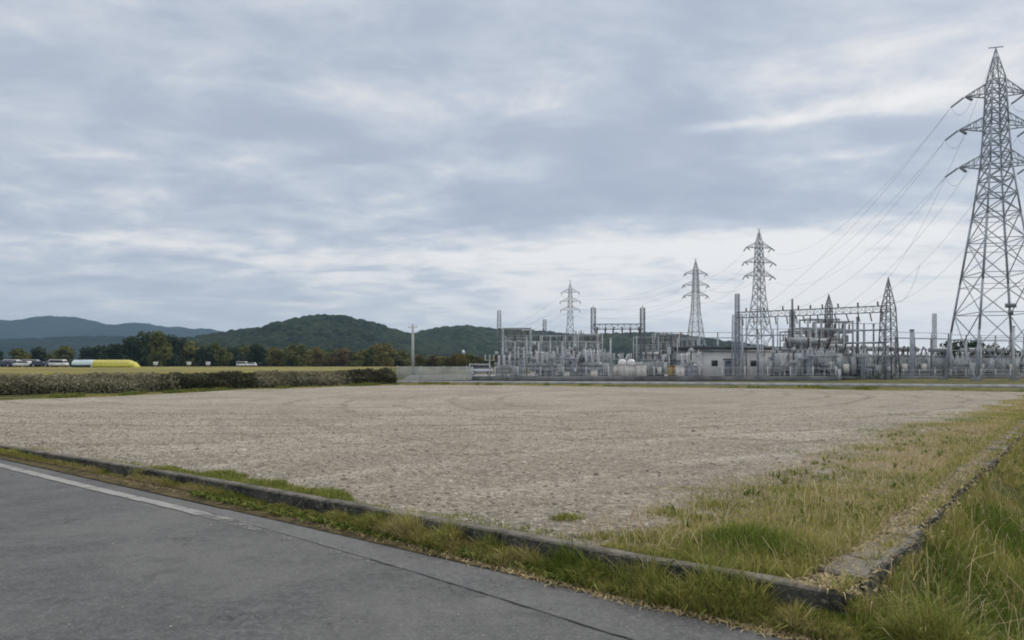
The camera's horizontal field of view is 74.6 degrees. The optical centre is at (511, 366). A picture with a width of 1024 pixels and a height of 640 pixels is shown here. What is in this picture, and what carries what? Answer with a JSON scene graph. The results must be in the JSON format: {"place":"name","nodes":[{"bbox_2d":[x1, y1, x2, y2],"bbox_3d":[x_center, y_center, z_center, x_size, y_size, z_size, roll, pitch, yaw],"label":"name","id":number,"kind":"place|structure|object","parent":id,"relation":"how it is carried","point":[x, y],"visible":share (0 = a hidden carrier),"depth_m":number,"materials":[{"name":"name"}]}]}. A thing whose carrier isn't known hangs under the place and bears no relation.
{"place":"outdoors","nodes":[
{"label":"outdoors","id":0,"kind":"place"},
{"bbox_2d":[0,335,141,361],"bbox_3d":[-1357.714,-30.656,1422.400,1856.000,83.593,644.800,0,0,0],"label":"hills","id":1,"kind":"structure","parent":0,"point":[75,343],"depth_m":1362.54,"materials":[{"name":"green plant"}]},
{"bbox_2d":[0,316,223,338],"bbox_3d":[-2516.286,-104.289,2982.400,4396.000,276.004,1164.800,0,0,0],"label":"hills","id":2,"kind":"structure","parent":0,"point":[45,326],"depth_m":2978.67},
{"bbox_2d":[0,458,630,639],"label":"road","id":3,"kind":"structure","parent":0,"point":[153,572],"depth_m":5.15,"materials":[{"name":"grey asphalt"}]},
{"bbox_2d":[0,463,408,568],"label":"road marking","id":4,"kind":"object","parent":3,"relation":"on","point":[151,501],"visible":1,"depth_m":8.53,"materials":[{"name":"white paint"}]},
{"bbox_2d":[211,509,795,639],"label":"road edge strip","id":5,"kind":"object","parent":3,"relation":"on","point":[624,619],"visible":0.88,"depth_m":4.99,"materials":[{"name":"concrete"}]},
{"bbox_2d":[180,314,483,363],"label":"hills","id":6,"kind":"structure","parent":0,"point":[323,332],"depth_m":728.75,"materials":[{"name":"green plant"}]},
{"bbox_2d":[0,455,825,639],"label":"verge soil","id":7,"kind":"structure","parent":0,"point":[160,489],"depth_m":7.65,"materials":[{"name":"brown soil"}]},
{"bbox_2d":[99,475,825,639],"bbox_3d":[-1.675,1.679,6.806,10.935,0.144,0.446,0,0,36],"label":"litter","id":8,"kind":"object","parent":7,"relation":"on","point":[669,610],"visible":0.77,"depth_m":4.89,"materials":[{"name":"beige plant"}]},
{"bbox_2d":[0,446,1023,639],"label":"grass","id":9,"kind":"structure","parent":7,"relation":"on","point":[721,595],"depth_m":4.77,"materials":[{"name":"green plant"}]},
{"bbox_2d":[0,385,1023,579],"bbox_3d":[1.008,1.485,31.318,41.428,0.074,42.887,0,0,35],"label":"gravel lot","id":10,"kind":"structure","parent":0,"point":[517,400],"depth_m":14.36,"materials":[{"name":"beige gravel"}]},
{"bbox_2d":[102,458,592,542],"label":"grass","id":11,"kind":"structure","parent":10,"relation":"on","point":[279,483],"depth_m":8.18,"materials":[{"name":"green plant"}]},
{"bbox_2d":[3,420,989,543],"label":"grass tufts","id":12,"kind":"object","parent":10,"relation":"on","point":[564,517],"visible":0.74,"depth_m":6.79,"materials":[{"name":"green plant"}]},
{"bbox_2d":[560,392,1023,580],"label":"grass","id":13,"kind":"structure","parent":10,"relation":"on","point":[735,531],"depth_m":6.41,"materials":[{"name":"green plant"}]},
{"bbox_2d":[783,421,1023,598],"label":"litter","id":14,"kind":"object","parent":10,"relation":"on","point":[824,579],"visible":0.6,"depth_m":5.90,"materials":[{"name":"beige plant"}]},
{"bbox_2d":[0,366,1023,639],"bbox_3d":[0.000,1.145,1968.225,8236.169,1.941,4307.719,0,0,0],"label":"ground","id":15,"kind":"structure","parent":0,"point":[22,370],"depth_m":54.69,"materials":[{"name":"green plant"}]},
{"bbox_2d":[7,348,31,366],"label":"tree","id":16,"kind":"object","parent":15,"relation":"on","point":[18,354],"visible":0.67,"depth_m":268.11,"materials":[{"name":"green plant"}]},
{"bbox_2d":[30,346,48,361],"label":"tree","id":17,"kind":"object","parent":15,"relation":"on","point":[37,353],"visible":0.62,"depth_m":289.24,"materials":[{"name":"green plant"}]},
{"bbox_2d":[45,345,75,366],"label":"tree","id":18,"kind":"object","parent":15,"relation":"on","point":[67,353],"visible":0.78,"depth_m":266.50,"materials":[{"name":"green plant"}]},
{"bbox_2d":[77,346,94,359],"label":"tree","id":19,"kind":"object","parent":15,"relation":"on","point":[85,352],"visible":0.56,"depth_m":290.44,"materials":[{"name":"green plant"}]},
{"bbox_2d":[0,371,179,394],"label":"hedge","id":20,"kind":"object","parent":15,"relation":"on","point":[108,382],"visible":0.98,"depth_m":38.92,"materials":[{"name":"green plant"}]},
{"bbox_2d":[91,345,108,359],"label":"tree","id":21,"kind":"object","parent":15,"relation":"on","point":[98,351],"visible":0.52,"depth_m":274.03,"materials":[{"name":"green plant"}]},
{"bbox_2d":[99,343,131,359],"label":"tree","id":22,"kind":"object","parent":15,"relation":"on","point":[114,351],"visible":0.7,"depth_m":249.57,"materials":[{"name":"green plant"}]},
{"bbox_2d":[92,360,139,366],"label":"polytunnel","id":23,"kind":"structure","parent":15,"relation":"on","point":[113,363],"depth_m":148.72,"materials":[{"name":"plastic"}]},
{"bbox_2d":[122,336,147,364],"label":"tree","id":24,"kind":"object","parent":15,"relation":"on","point":[133,347],"visible":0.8,"depth_m":257.46,"materials":[{"name":"green plant"}]},
{"bbox_2d":[135,330,154,366],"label":"tree","id":25,"kind":"object","parent":15,"relation":"on","point":[145,339],"visible":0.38,"depth_m":268.41,"materials":[{"name":"green plant"}]},
{"bbox_2d":[146,331,172,366],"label":"tree","id":26,"kind":"object","parent":15,"relation":"on","point":[161,350],"visible":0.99,"depth_m":239.70,"materials":[{"name":"green plant"}]},
{"bbox_2d":[161,334,179,366],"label":"tree","id":27,"kind":"object","parent":15,"relation":"on","point":[173,361],"visible":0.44,"depth_m":252.72,"materials":[{"name":"green plant"}]},
{"bbox_2d":[179,341,202,366],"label":"tree","id":28,"kind":"object","parent":15,"relation":"on","point":[189,351],"visible":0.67,"depth_m":280.54,"materials":[{"name":"green plant"}]},
{"bbox_2d":[193,345,217,366],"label":"tree","id":29,"kind":"object","parent":15,"relation":"on","point":[206,353],"visible":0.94,"depth_m":256.58,"materials":[{"name":"green plant"}]},
{"bbox_2d":[152,370,263,390],"bbox_3d":[-20.285,0.960,45.071,1.484,1.388,8.016,0,0,29],"label":"hedge","id":30,"kind":"object","parent":15,"relation":"on","point":[237,378],"visible":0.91,"depth_m":44.88,"materials":[{"name":"green plant"}]},
{"bbox_2d":[215,347,233,366],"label":"tree","id":31,"kind":"object","parent":15,"relation":"on","point":[224,354],"visible":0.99,"depth_m":250.35,"materials":[{"name":"green plant"}]},
{"bbox_2d":[227,347,243,366],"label":"tree","id":32,"kind":"object","parent":15,"relation":"on","point":[237,355],"visible":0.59,"depth_m":283.67,"materials":[{"name":"green plant"}]},
{"bbox_2d":[247,342,267,366],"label":"tree","id":33,"kind":"object","parent":15,"relation":"on","point":[256,354],"visible":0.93,"depth_m":268.15,"materials":[{"name":"green plant"}]},
{"bbox_2d":[265,346,284,366],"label":"tree","id":34,"kind":"object","parent":15,"relation":"on","point":[274,355],"visible":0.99,"depth_m":256.62,"materials":[{"name":"green plant"}]},
{"bbox_2d":[283,342,305,366],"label":"tree","id":35,"kind":"object","parent":15,"relation":"on","point":[290,356],"visible":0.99,"depth_m":258.92,"materials":[{"name":"green plant"}]},
{"bbox_2d":[248,370,351,387],"bbox_3d":[-16.018,0.953,50.983,1.511,1.461,8.737,0,0,43],"label":"hedge","id":36,"kind":"object","parent":15,"relation":"on","point":[301,378],"visible":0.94,"depth_m":50.55,"materials":[{"name":"green plant"}]},
{"bbox_2d":[308,346,324,366],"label":"tree","id":37,"kind":"object","parent":15,"relation":"on","point":[318,355],"visible":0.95,"depth_m":269.67,"materials":[{"name":"green plant"}]},
{"bbox_2d":[330,348,349,366],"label":"tree","id":38,"kind":"object","parent":15,"relation":"on","point":[338,358],"visible":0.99,"depth_m":264.96,"materials":[{"name":"green plant"}]},
{"bbox_2d":[346,353,365,366],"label":"tree","id":39,"kind":"object","parent":15,"relation":"on","point":[359,359],"visible":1,"depth_m":252.43,"materials":[{"name":"green plant"}]},
{"bbox_2d":[337,367,397,384],"bbox_3d":[-12.150,0.853,55.717,2.016,1.611,5.409,0,0,40],"label":"hedge","id":40,"kind":"object","parent":15,"relation":"on","point":[385,375],"visible":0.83,"depth_m":55.61,"materials":[{"name":"green plant"}]},
{"bbox_2d":[364,345,378,366],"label":"tree","id":41,"kind":"object","parent":15,"relation":"on","point":[372,359],"visible":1,"depth_m":257.41,"materials":[{"name":"green plant"}]},
{"bbox_2d":[369,343,388,366],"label":"tree","id":42,"kind":"object","parent":15,"relation":"on","point":[382,352],"visible":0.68,"depth_m":263.79,"materials":[{"name":"green plant"}]},
{"bbox_2d":[380,343,393,366],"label":"tree","id":43,"kind":"object","parent":15,"relation":"on","point":[388,360],"visible":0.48,"depth_m":267.82,"materials":[{"name":"green plant"}]},
{"bbox_2d":[393,350,410,366],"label":"tree","id":44,"kind":"object","parent":15,"relation":"on","point":[400,357],"visible":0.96,"depth_m":278.77,"materials":[{"name":"green plant"}]},
{"bbox_2d":[0,444,848,617],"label":"kerb","id":45,"kind":"structure","parent":15,"relation":"on","point":[820,598],"depth_m":5.97,"materials":[{"name":"concrete"}]},
{"bbox_2d":[397,366,471,380],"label":"fence","id":46,"kind":"object","parent":15,"relation":"on","point":[420,373],"visible":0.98,"depth_m":70.19,"materials":[{"name":"grey metal"}]},
{"bbox_2d":[4,381,1022,399],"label":"grass","id":47,"kind":"structure","parent":15,"relation":"on","point":[127,393],"depth_m":44.19,"materials":[{"name":"green plant"}]},
{"bbox_2d":[560,280,580,362],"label":"pylon","id":48,"kind":"object","parent":15,"relation":"on","point":[568,292],"visible":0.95,"depth_m":278.23,"materials":[{"name":"metal"}]},
{"bbox_2d":[185,424,1023,639],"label":"broad leaf weeds","id":49,"kind":"object","parent":15,"relation":"on","point":[279,510],"visible":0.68,"depth_m":6.82,"materials":[{"name":"green plant"}]},
{"bbox_2d":[472,366,837,380],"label":"fence","id":50,"kind":"object","parent":15,"relation":"on","point":[656,378],"visible":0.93,"depth_m":70.90,"materials":[{"name":"metal"}]},
{"bbox_2d":[682,259,709,345],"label":"pylon","id":51,"kind":"object","parent":15,"relation":"on","point":[697,285],"visible":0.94,"depth_m":222.14,"materials":[{"name":"metal"}]},
{"bbox_2d":[397,381,1023,387],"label":"kerb","id":52,"kind":"structure","parent":15,"relation":"on","point":[800,384],"depth_m":56.22,"materials":[{"name":"concrete"}]},
{"bbox_2d":[742,230,776,346],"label":"pylon","id":53,"kind":"object","parent":15,"relation":"on","point":[759,249],"visible":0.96,"depth_m":173.61,"materials":[{"name":"metal"}]},
{"bbox_2d":[848,345,867,378],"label":"disconnect switch","id":54,"kind":"object","parent":15,"relation":"on","point":[862,360],"visible":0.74,"depth_m":77.28,"materials":[{"name":"metal"}]},
{"bbox_2d":[857,353,881,378],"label":"circuit breaker","id":55,"kind":"object","parent":15,"relation":"on","point":[877,370],"visible":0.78,"depth_m":78.85,"materials":[{"name":"grey metal"}]},
{"bbox_2d":[860,345,891,378],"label":"disconnect switch","id":56,"kind":"object","parent":15,"relation":"on","point":[888,367],"visible":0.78,"depth_m":78.81,"materials":[{"name":"metal"}]},
{"bbox_2d":[785,412,1023,622],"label":"grass","id":57,"kind":"structure","parent":15,"relation":"on","point":[860,603],"depth_m":6.70,"materials":[{"name":"green plant"}]},
{"bbox_2d":[803,421,1023,618],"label":"kerb","id":58,"kind":"structure","parent":15,"relation":"on","point":[886,565],"depth_m":5.50,"materials":[{"name":"concrete"}]},
{"bbox_2d":[822,435,1023,639],"bbox_3d":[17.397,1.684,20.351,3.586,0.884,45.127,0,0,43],"label":"grass","id":59,"kind":"structure","parent":15,"relation":"on","point":[1017,570],"depth_m":6.19,"materials":[{"name":"green plant"}]},
{"bbox_2d":[838,369,1023,380],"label":"fence","id":60,"kind":"object","parent":15,"relation":"on","point":[915,377],"visible":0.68,"depth_m":85.74,"materials":[{"name":"metal"}]},
{"bbox_2d":[938,46,1023,380],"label":"pylon","id":61,"kind":"object","parent":15,"relation":"on","point":[1009,305],"visible":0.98,"depth_m":74.73,"materials":[{"name":"metal"}]},
{"bbox_2d":[1012,326,1014,380],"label":"pole","id":62,"kind":"object","parent":15,"relation":"on","point":[1013,360],"visible":0.87,"depth_m":69.92,"materials":[{"name":"metal"}]},
{"bbox_2d":[0,0,1023,354],"label":"sky","id":63,"kind":"structure","parent":0,"point":[220,165],"materials":[{"name":"grey"}]},
{"bbox_2d":[415,325,771,365],"bbox_3d":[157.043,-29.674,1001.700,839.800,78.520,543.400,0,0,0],"label":"hills","id":64,"kind":"structure","parent":0,"point":[463,336],"depth_m":920.82,"materials":[{"name":"green plant"}]},
{"bbox_2d":[402,374,1023,379],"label":"yard gravel","id":65,"kind":"structure","parent":0,"point":[483,375],"depth_m":107.01,"materials":[{"name":"grey gravel"}]},
{"bbox_2d":[469,364,493,374],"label":"parked car","id":66,"kind":"object","parent":65,"relation":"on","point":[483,368],"visible":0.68,"depth_m":111.25,"materials":[{"name":"silver metal"}]},
{"bbox_2d":[496,355,516,375],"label":"circuit breaker","id":67,"kind":"object","parent":65,"relation":"on","point":[504,366],"visible":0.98,"depth_m":75.82,"materials":[{"name":"grey metal"}]},
{"bbox_2d":[502,327,530,374],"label":"steel rack","id":68,"kind":"object","parent":65,"relation":"on","point":[509,345],"visible":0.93,"depth_m":84.78,"materials":[{"name":"grey metal"}]},
{"bbox_2d":[496,310,546,375],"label":"gantry","id":69,"kind":"object","parent":65,"relation":"on","point":[500,339],"visible":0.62,"depth_m":87.78,"materials":[{"name":"metal"}]},
{"bbox_2d":[528,352,552,375],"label":"circuit breaker","id":70,"kind":"object","parent":65,"relation":"on","point":[546,373],"visible":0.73,"depth_m":81.04,"materials":[{"name":"grey metal"}]},
{"bbox_2d":[501,335,599,375],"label":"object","id":71,"kind":"object","parent":65,"relation":"on","point":[550,341],"visible":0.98,"depth_m":83.89,"materials":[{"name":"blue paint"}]},
{"bbox_2d":[538,352,562,375],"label":"circuit breaker","id":72,"kind":"object","parent":65,"relation":"on","point":[555,365],"visible":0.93,"depth_m":75.95,"materials":[{"name":"grey metal"}]},
{"bbox_2d":[504,336,596,375],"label":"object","id":73,"kind":"object","parent":65,"relation":"on","point":[543,347],"visible":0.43,"depth_m":95.95,"materials":[{"name":"metal"}]},
{"bbox_2d":[540,336,565,375],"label":"steel rack","id":74,"kind":"object","parent":65,"relation":"on","point":[546,349],"visible":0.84,"depth_m":84.71,"materials":[{"name":"grey metal"}]},
{"bbox_2d":[549,348,577,375],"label":"disconnect switch","id":75,"kind":"object","parent":65,"relation":"on","point":[573,358],"visible":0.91,"depth_m":76.15,"materials":[{"name":"metal"}]},
{"bbox_2d":[575,333,602,375],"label":"steel rack","id":76,"kind":"object","parent":65,"relation":"on","point":[581,360],"visible":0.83,"depth_m":84.71,"materials":[{"name":"grey metal"}]},
{"bbox_2d":[583,350,608,375],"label":"circuit breaker","id":77,"kind":"object","parent":65,"relation":"on","point":[592,363],"visible":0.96,"depth_m":77.40,"materials":[{"name":"grey metal"}]},
{"bbox_2d":[591,305,644,368],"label":"gantry","id":78,"kind":"object","parent":65,"relation":"on","point":[613,329],"visible":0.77,"depth_m":91.84,"materials":[{"name":"metal"}]},
{"bbox_2d":[633,336,658,363],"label":"steel rack","id":79,"kind":"object","parent":65,"relation":"on","point":[647,348],"visible":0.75,"depth_m":95.17,"materials":[{"name":"grey metal"}]},
{"bbox_2d":[636,352,666,375],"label":"transformer","id":80,"kind":"object","parent":65,"relation":"on","point":[660,367],"visible":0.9,"depth_m":83.40,"materials":[{"name":"metal"}]},
{"bbox_2d":[652,333,679,362],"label":"steel rack","id":81,"kind":"object","parent":65,"relation":"on","point":[666,345],"visible":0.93,"depth_m":96.05,"materials":[{"name":"grey metal"}]},
{"bbox_2d":[680,354,702,375],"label":"circuit breaker","id":82,"kind":"object","parent":65,"relation":"on","point":[694,366],"visible":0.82,"depth_m":79.71,"materials":[{"name":"grey metal"}]},
{"bbox_2d":[661,332,736,345],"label":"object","id":83,"kind":"object","parent":65,"relation":"on","point":[699,337],"visible":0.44,"depth_m":100.94,"materials":[{"name":"metal"}]},
{"bbox_2d":[672,346,774,375],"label":"control building","id":84,"kind":"structure","parent":65,"relation":"on","point":[713,360],"depth_m":93.21,"materials":[{"name":"metal"}]},
{"bbox_2d":[740,329,788,375],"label":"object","id":85,"kind":"object","parent":65,"relation":"on","point":[742,353],"visible":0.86,"depth_m":87.89,"materials":[{"name":"metal"}]},
{"bbox_2d":[765,350,781,375],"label":"transformer","id":86,"kind":"object","parent":65,"relation":"on","point":[770,365],"visible":0.23,"depth_m":83.47,"materials":[{"name":"grey metal"}]},
{"bbox_2d":[774,337,815,375],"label":"transformer","id":87,"kind":"object","parent":65,"relation":"on","point":[788,351],"visible":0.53,"depth_m":81.32,"materials":[{"name":"grey metal"}]},
{"bbox_2d":[794,327,829,348],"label":"steel rack","id":88,"kind":"object","parent":65,"relation":"on","point":[802,346],"visible":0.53,"depth_m":84.11,"materials":[{"name":"grey metal"}]},
{"bbox_2d":[731,277,900,378],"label":"gantry","id":89,"kind":"object","parent":65,"relation":"on","point":[791,325],"visible":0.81,"depth_m":83.65,"materials":[{"name":"metal"}]},
{"bbox_2d":[790,337,843,378],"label":"transformer","id":90,"kind":"object","parent":65,"relation":"on","point":[801,366],"visible":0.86,"depth_m":78.12,"materials":[{"name":"grey metal"}]},
{"bbox_2d":[799,318,839,336],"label":"steel rack","id":91,"kind":"object","parent":65,"relation":"on","point":[808,320],"visible":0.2,"depth_m":89.00,"materials":[{"name":"grey metal"}]},
{"bbox_2d":[804,344,839,375],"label":"disconnect switch","id":92,"kind":"object","parent":65,"relation":"on","point":[834,362],"visible":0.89,"depth_m":75.80,"materials":[{"name":"metal"}]},
{"bbox_2d":[814,351,833,375],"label":"circuit breaker","id":93,"kind":"object","parent":65,"relation":"on","point":[825,364],"visible":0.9,"depth_m":76.87,"materials":[{"name":"grey metal"}]},
{"bbox_2d":[809,328,844,352],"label":"steel rack","id":94,"kind":"object","parent":65,"relation":"on","point":[833,339],"visible":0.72,"depth_m":81.92,"materials":[{"name":"grey metal"}]},
{"bbox_2d":[813,321,853,354],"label":"steel rack","id":95,"kind":"object","parent":65,"relation":"on","point":[846,336],"visible":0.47,"depth_m":85.02,"materials":[{"name":"grey metal"}]},
{"bbox_2d":[818,343,857,378],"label":"transformer","id":96,"kind":"object","parent":65,"relation":"on","point":[849,365],"visible":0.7,"depth_m":78.14,"materials":[{"name":"grey metal"}]},
{"bbox_2d":[842,323,884,375],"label":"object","id":97,"kind":"object","parent":65,"relation":"on","point":[864,337],"visible":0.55,"depth_m":85.95,"materials":[{"name":"metal"}]},
{"bbox_2d":[881,346,909,375],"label":"transformer","id":98,"kind":"object","parent":65,"relation":"on","point":[904,362],"visible":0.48,"depth_m":95.20,"materials":[{"name":"grey metal"}]},
{"bbox_2d":[909,329,914,375],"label":"pole","id":99,"kind":"object","parent":65,"relation":"on","point":[911,352],"visible":0.87,"depth_m":89.79,"materials":[{"name":"metal"}]},
{"bbox_2d":[900,346,933,375],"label":"transformer","id":100,"kind":"object","parent":65,"relation":"on","point":[922,363],"visible":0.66,"depth_m":98.21,"materials":[{"name":"grey metal"}]},
{"bbox_2d":[894,332,949,375],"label":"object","id":101,"kind":"object","parent":65,"relation":"on","point":[931,349],"visible":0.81,"depth_m":94.56,"materials":[{"name":"metal"}]},
{"bbox_2d":[924,347,956,375],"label":"transformer","id":102,"kind":"object","parent":65,"relation":"on","point":[938,361],"visible":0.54,"depth_m":102.20,"materials":[{"name":"grey metal"}]},
{"bbox_2d":[952,352,975,375],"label":"circuit breaker","id":103,"kind":"object","parent":65,"relation":"on","point":[964,363],"visible":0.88,"depth_m":99.72,"materials":[{"name":"grey metal"}]},
{"bbox_2d":[955,347,986,375],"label":"transformer","id":104,"kind":"object","parent":65,"relation":"on","point":[972,359],"visible":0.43,"depth_m":103.22,"materials":[{"name":"grey metal"}]},
{"bbox_2d":[950,335,1023,375],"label":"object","id":105,"kind":"object","parent":65,"relation":"on","point":[981,350],"visible":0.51,"depth_m":101.53,"materials":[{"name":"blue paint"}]},
{"bbox_2d":[983,347,1020,375],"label":"transformer","id":106,"kind":"object","parent":65,"relation":"on","point":[1004,361],"visible":0.84,"depth_m":102.18,"materials":[{"name":"grey metal"}]},
{"bbox_2d":[570,381,1020,384],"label":"road","id":107,"kind":"structure","parent":0,"point":[765,382],"depth_m":61.80,"materials":[{"name":"grey asphalt"}]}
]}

